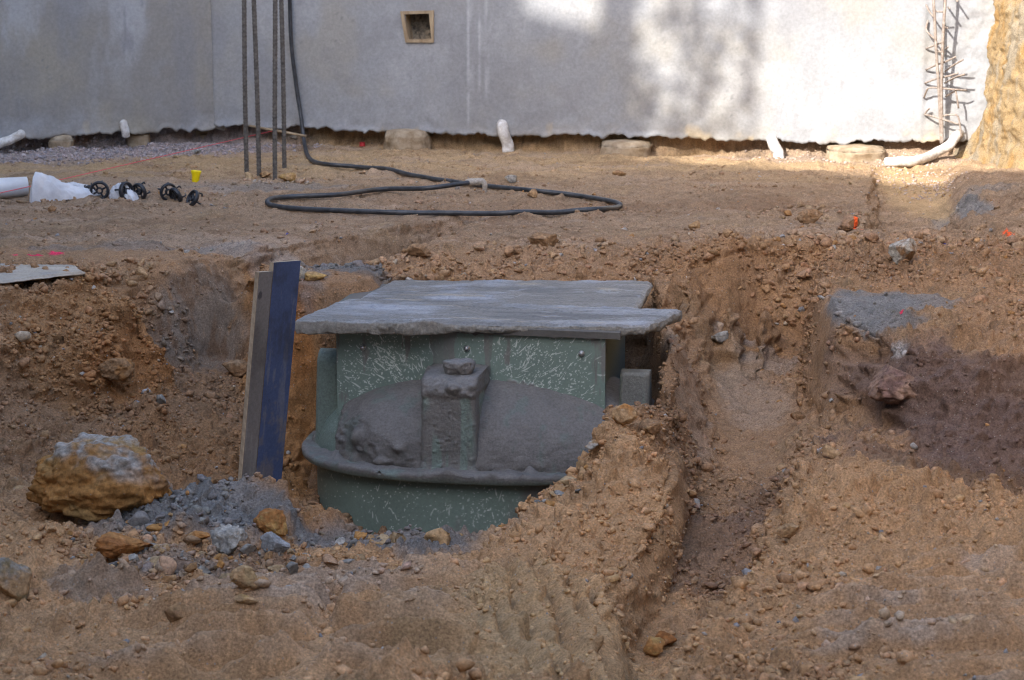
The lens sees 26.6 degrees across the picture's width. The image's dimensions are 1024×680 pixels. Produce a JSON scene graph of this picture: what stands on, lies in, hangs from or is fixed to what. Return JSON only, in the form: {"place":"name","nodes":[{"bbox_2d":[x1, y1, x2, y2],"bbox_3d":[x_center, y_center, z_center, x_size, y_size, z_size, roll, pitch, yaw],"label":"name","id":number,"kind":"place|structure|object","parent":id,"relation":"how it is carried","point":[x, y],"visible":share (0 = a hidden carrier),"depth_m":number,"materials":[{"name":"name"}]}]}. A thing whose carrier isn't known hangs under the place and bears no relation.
{"place":"outdoors","nodes":[
{"label":"outdoors","id":0,"kind":"place"},
{"bbox_2d":[0,125,1023,679],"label":"ground","id":1,"kind":"structure","parent":0,"point":[230,639],"depth_m":6.41,"materials":[{"name":"soil"}]},
{"bbox_2d":[0,177,28,197],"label":"plastic pipe","id":2,"kind":"object","parent":1,"relation":"on","point":[9,183],"visible":0.96,"depth_m":9.35,"materials":[{"name":"white plastic"}]},
{"bbox_2d":[0,557,31,600],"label":"rock","id":3,"kind":"object","parent":1,"relation":"on","point":[15,579],"visible":0.94,"depth_m":4.80,"materials":[{"name":"beige stone"}]},
{"bbox_2d":[0,263,85,283],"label":"plywood scrap","id":4,"kind":"object","parent":1,"relation":"on","point":[22,273],"visible":0.98,"depth_m":7.22,"materials":[{"name":"grey wood"}]},
{"bbox_2d":[48,206,56,211],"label":"rock","id":5,"kind":"object","parent":1,"relation":"on","point":[52,208],"visible":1,"depth_m":9.00,"materials":[{"name":"brown stone"}]},
{"bbox_2d":[48,135,73,148],"bbox_3d":[-2.366,-1.014,11.382,0.131,0.146,0.132,0,11,0],"label":"pier stub","id":6,"kind":"object","parent":1,"relation":"on","point":[67,141],"visible":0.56,"depth_m":11.32,"materials":[{"name":"concrete"}]},
{"bbox_2d":[29,172,100,202],"bbox_3d":[-1.917,-0.669,9.307,0.376,0.129,0.083,-10,14,-41],"label":"plastic bag","id":7,"kind":"object","parent":1,"relation":"on","point":[48,187],"visible":0.98,"depth_m":9.23,"materials":[{"name":"white plastic"}]},
{"bbox_2d":[84,183,95,190],"bbox_3d":[-1.836,-0.658,9.425,0.054,0.054,0.033,14,44,-25],"label":"bar spacer","id":8,"kind":"object","parent":7,"relation":"on","point":[88,186],"visible":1,"depth_m":9.40,"materials":[{"name":"black plastic"}]},
{"bbox_2d":[68,182,85,186],"bbox_3d":[-1.938,-0.676,9.643,0.156,0.053,0.066,4,11,19],"label":"plastic bag","id":9,"kind":"object","parent":1,"relation":"on","point":[76,184],"visible":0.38,"depth_m":9.62,"materials":[{"name":"white plastic"}]},
{"bbox_2d":[25,432,171,521],"bbox_3d":[-1.088,0.376,5.716,0.394,0.241,0.299,0,11,0],"label":"boulder","id":10,"kind":"object","parent":1,"relation":"on","point":[90,477],"visible":0.91,"depth_m":5.62,"materials":[{"name":"brown stone"}]},
{"bbox_2d":[89,180,108,198],"bbox_3d":[-1.785,-0.649,9.389,0.086,0.086,0.052,16,11,-11],"label":"bar spacer","id":11,"kind":"object","parent":1,"relation":"on","point":[106,187],"visible":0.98,"depth_m":9.37,"materials":[{"name":"black plastic"}]},
{"bbox_2d":[0,0,225,139],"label":"retaining wall","id":12,"kind":"structure","parent":1,"relation":"on","point":[78,67],"depth_m":11.37,"materials":[{"name":"concrete"}]},
{"bbox_2d":[0,129,25,147],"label":"drain pipe","id":13,"kind":"object","parent":12,"relation":"attached to","point":[18,135],"visible":1,"depth_m":11.17,"materials":[{"name":"white plastic"}]},
{"bbox_2d":[119,119,129,137],"bbox_3d":[-2.050,-1.121,11.469,0.054,0.098,0.094,-3,11,-15],"label":"drain pipe","id":14,"kind":"object","parent":12,"relation":"attached to","point":[124,127],"visible":1,"depth_m":11.43,"materials":[{"name":"white plastic"}]},
{"bbox_2d":[97,357,134,382],"bbox_3d":[-1.269,0.093,6.946,0.126,0.084,0.091,0,11,0],"label":"rock","id":15,"kind":"object","parent":1,"relation":"on","point":[120,370],"visible":1,"depth_m":6.91,"materials":[{"name":"brown stone"}]},
{"bbox_2d":[94,531,152,558],"bbox_3d":[-0.951,0.500,5.293,0.089,0.060,0.138,8,14,37],"label":"rock","id":16,"kind":"object","parent":1,"relation":"on","point":[111,545],"visible":0.96,"depth_m":5.26,"materials":[{"name":"brown stone"}]},
{"bbox_2d":[108,183,138,200],"bbox_3d":[-1.683,-0.644,9.374,0.158,0.076,0.078,5,12,24],"label":"plastic bag","id":17,"kind":"object","parent":1,"relation":"on","point":[132,195],"visible":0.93,"depth_m":9.35,"materials":[{"name":"white plastic"}]},
{"bbox_2d":[114,181,133,198],"bbox_3d":[-1.674,-0.641,9.351,0.052,0.086,0.085,0,-8,31],"label":"bar spacer","id":18,"kind":"object","parent":1,"relation":"on","point":[122,191],"visible":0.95,"depth_m":9.32,"materials":[{"name":"black plastic"}]},
{"bbox_2d":[126,133,150,147],"bbox_3d":[-2.000,-1.061,11.602,0.135,0.157,0.134,0,11,0],"label":"pier stub","id":19,"kind":"object","parent":1,"relation":"on","point":[133,140],"visible":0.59,"depth_m":11.54,"materials":[{"name":"concrete"}]},
{"bbox_2d":[133,182,150,198],"bbox_3d":[-1.604,-0.647,9.390,0.079,0.079,0.048,25,36,26],"label":"bar spacer","id":20,"kind":"object","parent":1,"relation":"on","point":[141,189],"visible":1,"depth_m":9.37,"materials":[{"name":"black plastic"}]},
{"bbox_2d":[156,394,165,403],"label":"rock","id":21,"kind":"object","parent":1,"relation":"on","point":[160,398],"visible":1,"depth_m":6.86,"materials":[{"name":"grey stone"}]},
{"bbox_2d":[0,131,324,166],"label":"gravel","id":22,"kind":"structure","parent":1,"relation":"on","point":[95,150],"depth_m":11.28,"materials":[{"name":"grey gravel"}]},
{"bbox_2d":[158,182,175,199],"bbox_3d":[-1.496,-0.645,9.407,0.081,0.081,0.049,13,7,-36],"label":"bar spacer","id":23,"kind":"object","parent":1,"relation":"on","point":[161,189],"visible":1,"depth_m":9.38,"materials":[{"name":"black plastic"}]},
{"bbox_2d":[164,602,185,622],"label":"rock","id":24,"kind":"object","parent":1,"relation":"on","point":[174,612],"visible":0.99,"depth_m":4.50,"materials":[{"name":"brown stone"}]},
{"bbox_2d":[169,186,185,201],"bbox_3d":[-1.444,-0.631,9.375,0.076,0.077,0.046,29,52,33],"label":"bar spacer","id":25,"kind":"object","parent":1,"relation":"on","point":[174,193],"visible":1,"depth_m":9.36,"materials":[{"name":"black plastic"}]},
{"bbox_2d":[186,190,202,205],"bbox_3d":[-1.335,-0.592,9.137,0.046,0.077,0.076,26,12,-37],"label":"bar spacer","id":26,"kind":"object","parent":1,"relation":"on","point":[192,198],"visible":1,"depth_m":9.12,"materials":[{"name":"black plastic"}]},
{"bbox_2d":[191,170,200,181],"bbox_3d":[-1.464,-0.757,10.036,0.049,0.055,0.049,5,8,-1],"label":"yellow cap","id":27,"kind":"object","parent":1,"relation":"on","point":[195,175],"visible":1,"depth_m":10.02,"materials":[{"name":"plastic"}]},
{"bbox_2d":[192,149,201,153],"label":"rock","id":28,"kind":"object","parent":1,"relation":"on","point":[196,151],"visible":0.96,"depth_m":11.03,"materials":[{"name":"grey stone"}]},
{"bbox_2d":[186,530,209,538],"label":"rock","id":29,"kind":"object","parent":1,"relation":"on","point":[201,535],"visible":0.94,"depth_m":5.46,"materials":[{"name":"brown stone"}]},
{"bbox_2d":[193,131,207,139],"bbox_3d":[-1.699,-1.092,11.834,0.150,0.131,0.150,0,11,0],"label":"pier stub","id":30,"kind":"object","parent":1,"relation":"on","point":[202,134],"visible":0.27,"depth_m":11.76,"materials":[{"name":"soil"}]},
{"bbox_2d":[210,524,247,554],"bbox_3d":[-0.695,0.493,5.318,0.077,0.080,0.088,5,12,25],"label":"rock","id":31,"kind":"object","parent":1,"relation":"on","point":[227,538],"visible":0.86,"depth_m":5.29,"materials":[{"name":"grey stone"}]},
{"bbox_2d":[222,359,246,376],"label":"rock","id":32,"kind":"object","parent":1,"relation":"on","point":[237,368],"visible":0.83,"depth_m":7.42,"materials":[{"name":"brown stone"}]},
{"bbox_2d":[230,565,257,589],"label":"rock","id":33,"kind":"object","parent":1,"relation":"on","point":[243,577],"visible":1,"depth_m":4.64,"materials":[{"name":"beige stone"}]},
{"bbox_2d":[242,0,248,172],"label":"reinforcing bar","id":34,"kind":"object","parent":1,"relation":"on","point":[244,81],"visible":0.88,"depth_m":10.24,"materials":[{"name":"metal"}]},
{"bbox_2d":[234,594,257,603],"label":"rock","id":35,"kind":"object","parent":1,"relation":"on","point":[242,598],"visible":1,"depth_m":4.50,"materials":[{"name":"beige stone"}]},
{"bbox_2d":[238,271,272,480],"bbox_3d":[-0.742,0.198,6.193,0.130,0.799,0.052,0,11,0],"label":"plank","id":36,"kind":"object","parent":1,"relation":"on","point":[255,368],"visible":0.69,"depth_m":6.16,"materials":[{"name":"brown wood"}]},
{"bbox_2d":[251,0,260,176],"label":"reinforcing bar","id":37,"kind":"object","parent":1,"relation":"on","point":[256,85],"visible":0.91,"depth_m":10.17,"materials":[{"name":"metal"}]},
{"bbox_2d":[260,171,271,177],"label":"rock","id":38,"kind":"object","parent":1,"relation":"on","point":[263,174],"visible":1,"depth_m":10.22,"materials":[{"name":"beige stone"}]},
{"bbox_2d":[253,508,287,535],"bbox_3d":[-0.629,0.475,5.651,0.087,0.073,0.065,-4,11,-19],"label":"rock","id":39,"kind":"object","parent":1,"relation":"on","point":[265,520],"visible":0.9,"depth_m":5.63,"materials":[{"name":"brown stone"}]},
{"bbox_2d":[272,0,277,179],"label":"reinforcing bar","id":40,"kind":"object","parent":1,"relation":"on","point":[274,85],"visible":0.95,"depth_m":10.03,"materials":[{"name":"metal"}]},
{"bbox_2d":[260,531,290,552],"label":"rock","id":41,"kind":"object","parent":1,"relation":"on","point":[272,541],"visible":1,"depth_m":5.29,"materials":[{"name":"grey stone"}]},
{"bbox_2d":[249,125,306,136],"bbox_3d":[-1.225,-1.094,11.339,0.339,0.054,0.013,5,12,23],"label":"timber peg","id":42,"kind":"object","parent":1,"relation":"on","point":[279,131],"visible":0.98,"depth_m":11.33,"materials":[{"name":"beige wood"}]},
{"bbox_2d":[0,131,270,192],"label":"string line","id":43,"kind":"object","parent":42,"relation":"attached to","point":[138,161],"visible":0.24,"depth_m":10.12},
{"bbox_2d":[256,260,300,481],"bbox_3d":[-0.689,0.179,6.255,0.084,0.828,0.162,9,14,38],"label":"plank","id":44,"kind":"object","parent":1,"relation":"on","point":[278,359],"visible":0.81,"depth_m":6.23,"materials":[{"name":"blue wood"}]},
{"bbox_2d":[279,0,286,167],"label":"reinforcing bar","id":45,"kind":"object","parent":1,"relation":"on","point":[283,78],"visible":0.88,"depth_m":10.52,"materials":[{"name":"metal"}]},
{"bbox_2d":[277,172,295,181],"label":"rock","id":46,"kind":"object","parent":1,"relation":"on","point":[290,177],"visible":1,"depth_m":10.00,"materials":[{"name":"beige stone"}]},
{"bbox_2d":[299,266,305,280],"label":"rock","id":47,"kind":"object","parent":1,"relation":"on","point":[302,272],"visible":0.6,"depth_m":7.16,"materials":[{"name":"white stone"}]},
{"bbox_2d":[304,271,326,280],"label":"rock","id":48,"kind":"object","parent":1,"relation":"on","point":[312,275],"visible":1,"depth_m":7.17,"materials":[{"name":"yellow stone"}]},
{"bbox_2d":[56,464,587,607],"bbox_3d":[-0.563,0.516,5.473,0.904,0.248,1.582,7,13,33],"label":"broken rubble","id":49,"kind":"object","parent":1,"relation":"on","point":[169,565],"visible":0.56,"depth_m":5.33,"materials":[{"name":"grey stone"}]},
{"bbox_2d":[383,128,431,149],"bbox_3d":[-0.553,-1.041,11.475,0.265,0.164,0.267,0,11,0],"label":"pier stub","id":50,"kind":"object","parent":1,"relation":"on","point":[405,138],"visible":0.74,"depth_m":11.37,"materials":[{"name":"concrete"}]},
{"bbox_2d":[402,243,430,256],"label":"rock","id":51,"kind":"object","parent":1,"relation":"on","point":[417,249],"visible":1,"depth_m":7.73,"materials":[{"name":"brown stone"}]},
{"bbox_2d":[265,0,622,215],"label":"hose","id":52,"kind":"object","parent":1,"relation":"on","point":[484,185],"visible":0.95,"depth_m":9.39,"materials":[{"name":"black rubber"}]},
{"bbox_2d":[302,284,654,533],"bbox_3d":[-0.067,0.236,6.923,1.189,0.658,0.973,2,11,10],"label":"tank","id":53,"kind":"object","parent":1,"relation":"on","point":[476,432],"visible":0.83,"depth_m":6.61,"materials":[{"name":"plastic"}]},
{"bbox_2d":[295,299,681,335],"bbox_3d":[-0.065,-0.063,6.742,1.160,0.061,0.400,2,11,9],"label":"cover board","id":54,"kind":"object","parent":53,"relation":"on","point":[383,317],"visible":1,"depth_m":6.69,"materials":[{"name":"wood"}]},
{"bbox_2d":[361,279,652,308],"bbox_3d":[-0.027,-0.138,7.158,1.023,0.044,0.594,0,11,0],"label":"cover board","id":55,"kind":"object","parent":53,"relation":"on","point":[614,293],"visible":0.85,"depth_m":7.20,"materials":[{"name":"wood"}]},
{"bbox_2d":[504,175,516,182],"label":"rock","id":56,"kind":"object","parent":1,"relation":"on","point":[510,178],"visible":1,"depth_m":10.04,"materials":[{"name":"grey stone"}]},
{"bbox_2d":[0,172,1023,375],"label":"edge rubble","id":57,"kind":"object","parent":1,"relation":"on","point":[822,237],"visible":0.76,"depth_m":7.77,"materials":[{"name":"brown soil"}]},
{"bbox_2d":[0,223,1023,679],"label":"soil clods","id":58,"kind":"object","parent":1,"relation":"on","point":[462,665],"visible":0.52,"depth_m":5.73,"materials":[{"name":"brown soil"}]},
{"bbox_2d":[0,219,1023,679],"bbox_3d":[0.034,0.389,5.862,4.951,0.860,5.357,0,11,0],"label":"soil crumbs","id":59,"kind":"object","parent":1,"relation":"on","point":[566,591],"visible":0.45,"depth_m":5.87,"materials":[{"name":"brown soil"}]},
{"bbox_2d":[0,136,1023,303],"bbox_3d":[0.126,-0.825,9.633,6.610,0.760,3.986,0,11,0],"label":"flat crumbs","id":60,"kind":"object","parent":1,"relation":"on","point":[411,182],"visible":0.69,"depth_m":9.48,"materials":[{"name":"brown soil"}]},
{"bbox_2d":[527,189,537,197],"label":"rock","id":61,"kind":"object","parent":1,"relation":"on","point":[533,193],"visible":1,"depth_m":9.28,"materials":[{"name":"brown stone"}]},
{"bbox_2d":[529,232,558,246],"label":"rock","id":62,"kind":"object","parent":1,"relation":"on","point":[543,239],"visible":0.99,"depth_m":7.87,"materials":[{"name":"brown stone"}]},
{"bbox_2d":[576,460,588,469],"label":"rock","id":63,"kind":"object","parent":1,"relation":"on","point":[581,463],"visible":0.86,"depth_m":5.92,"materials":[{"name":"brown stone"}]},
{"bbox_2d":[585,439,598,449],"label":"rock","id":64,"kind":"object","parent":1,"relation":"on","point":[592,444],"visible":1,"depth_m":5.93,"materials":[{"name":"grey stone"}]},
{"bbox_2d":[612,170,625,175],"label":"rock","id":65,"kind":"object","parent":1,"relation":"on","point":[618,172],"visible":0.93,"depth_m":10.29,"materials":[{"name":"brown stone"}]},
{"bbox_2d":[611,403,637,425],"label":"rock","id":66,"kind":"object","parent":1,"relation":"on","point":[623,414],"visible":1,"depth_m":5.90,"materials":[{"name":"brown stone"}]},
{"bbox_2d":[600,139,652,156],"bbox_3d":[0.589,-0.975,11.223,0.289,0.130,0.284,0,11,0],"label":"pier stub","id":67,"kind":"object","parent":1,"relation":"on","point":[634,147],"visible":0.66,"depth_m":11.11,"materials":[{"name":"concrete"}]},
{"bbox_2d":[639,419,661,435],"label":"rock","id":68,"kind":"object","parent":1,"relation":"on","point":[651,427],"visible":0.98,"depth_m":5.96,"materials":[{"name":"brown stone"}]},
{"bbox_2d":[643,637,664,655],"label":"rock","id":69,"kind":"object","parent":1,"relation":"on","point":[653,646],"visible":1,"depth_m":5.10,"materials":[{"name":"brown stone"}]},
{"bbox_2d":[655,631,676,645],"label":"rock","id":70,"kind":"object","parent":1,"relation":"on","point":[668,638],"visible":0.59,"depth_m":5.17,"materials":[{"name":"brown stone"}]},
{"bbox_2d":[688,220,699,229],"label":"rock","id":71,"kind":"object","parent":1,"relation":"on","point":[695,224],"visible":1,"depth_m":8.25,"materials":[{"name":"brown stone"}]},
{"bbox_2d":[693,498,699,510],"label":"rock","id":72,"kind":"object","parent":1,"relation":"on","point":[697,501],"visible":0.6,"depth_m":6.06,"materials":[{"name":"grey stone"}]},
{"bbox_2d":[711,331,728,342],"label":"rock","id":73,"kind":"object","parent":1,"relation":"on","point":[721,337],"visible":1,"depth_m":7.50,"materials":[{"name":"grey stone"}]},
{"bbox_2d":[777,523,798,537],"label":"rock","id":74,"kind":"object","parent":1,"relation":"on","point":[788,530],"visible":1,"depth_m":5.10,"materials":[{"name":"brown stone"}]},
{"bbox_2d":[790,411,804,420],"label":"rock","id":75,"kind":"object","parent":1,"relation":"on","point":[797,415],"visible":1,"depth_m":6.71,"materials":[{"name":"brown stone"}]},
{"bbox_2d":[797,209,822,223],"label":"rock","id":76,"kind":"object","parent":1,"relation":"on","point":[807,216],"visible":0.99,"depth_m":8.50,"materials":[{"name":"brown stone"}]},
{"bbox_2d":[821,444,841,458],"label":"rock","id":77,"kind":"object","parent":1,"relation":"on","point":[830,451],"visible":1,"depth_m":5.72,"materials":[{"name":"beige stone"}]},
{"bbox_2d":[717,140,968,206],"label":"gravel","id":78,"kind":"structure","parent":1,"relation":"on","point":[913,181],"depth_m":10.38,"materials":[{"name":"beige gravel"}]},
{"bbox_2d":[837,214,859,230],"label":"rock","id":79,"kind":"object","parent":1,"relation":"on","point":[849,222],"visible":1,"depth_m":8.17,"materials":[{"name":"brown stone"}]},
{"bbox_2d":[825,143,886,162],"bbox_3d":[1.737,-0.927,10.967,0.315,0.132,0.318,0,11,0],"label":"pier stub","id":80,"kind":"object","parent":1,"relation":"on","point":[855,152],"visible":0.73,"depth_m":10.85,"materials":[{"name":"concrete"}]},
{"bbox_2d":[210,0,994,144],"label":"retaining wall","id":81,"kind":"structure","parent":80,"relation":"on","point":[826,72],"depth_m":11.13,"materials":[{"name":"concrete"}]},
{"bbox_2d":[497,119,513,152],"bbox_3d":[-0.036,-1.065,11.330,0.095,0.181,0.131,0,11,0],"label":"drain pipe","id":82,"kind":"object","parent":81,"relation":"attached to","point":[506,140],"visible":1,"depth_m":11.28,"materials":[{"name":"white plastic"}]},
{"bbox_2d":[767,133,783,157],"bbox_3d":[1.337,-0.973,11.016,0.088,0.153,0.135,0,11,0],"label":"drain pipe","id":83,"kind":"object","parent":81,"relation":"attached to","point":[775,147],"visible":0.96,"depth_m":10.97,"materials":[{"name":"white plastic"}]},
{"bbox_2d":[923,0,966,143],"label":"tied bars","id":84,"kind":"object","parent":81,"relation":"attached to","point":[939,87],"visible":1,"depth_m":10.68,"materials":[{"name":"metal"}]},
{"bbox_2d":[866,364,916,404],"bbox_3d":[1.095,0.128,6.205,0.160,0.113,0.175,0,11,0],"label":"rock","id":85,"kind":"object","parent":1,"relation":"on","point":[887,384],"visible":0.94,"depth_m":6.15,"materials":[{"name":"brown stone"}]},
{"bbox_2d":[888,238,916,264],"bbox_3d":[1.339,-0.304,7.439,0.081,0.096,0.087,-10,14,-41],"label":"rock","id":86,"kind":"object","parent":1,"relation":"on","point":[899,251],"visible":1,"depth_m":7.42,"materials":[{"name":"grey stone"}]},
{"bbox_2d":[884,129,963,166],"bbox_3d":[2.054,-0.946,10.702,0.482,0.171,0.129,-6,12,-29],"label":"drain pipe","id":87,"kind":"object","parent":1,"relation":"on","point":[950,143],"visible":1,"depth_m":10.67,"materials":[{"name":"white plastic"}]},
{"bbox_2d":[953,0,1023,169],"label":"earth bank","id":88,"kind":"structure","parent":0,"point":[997,138],"depth_m":10.28,"materials":[{"name":"soil"}]}
]}

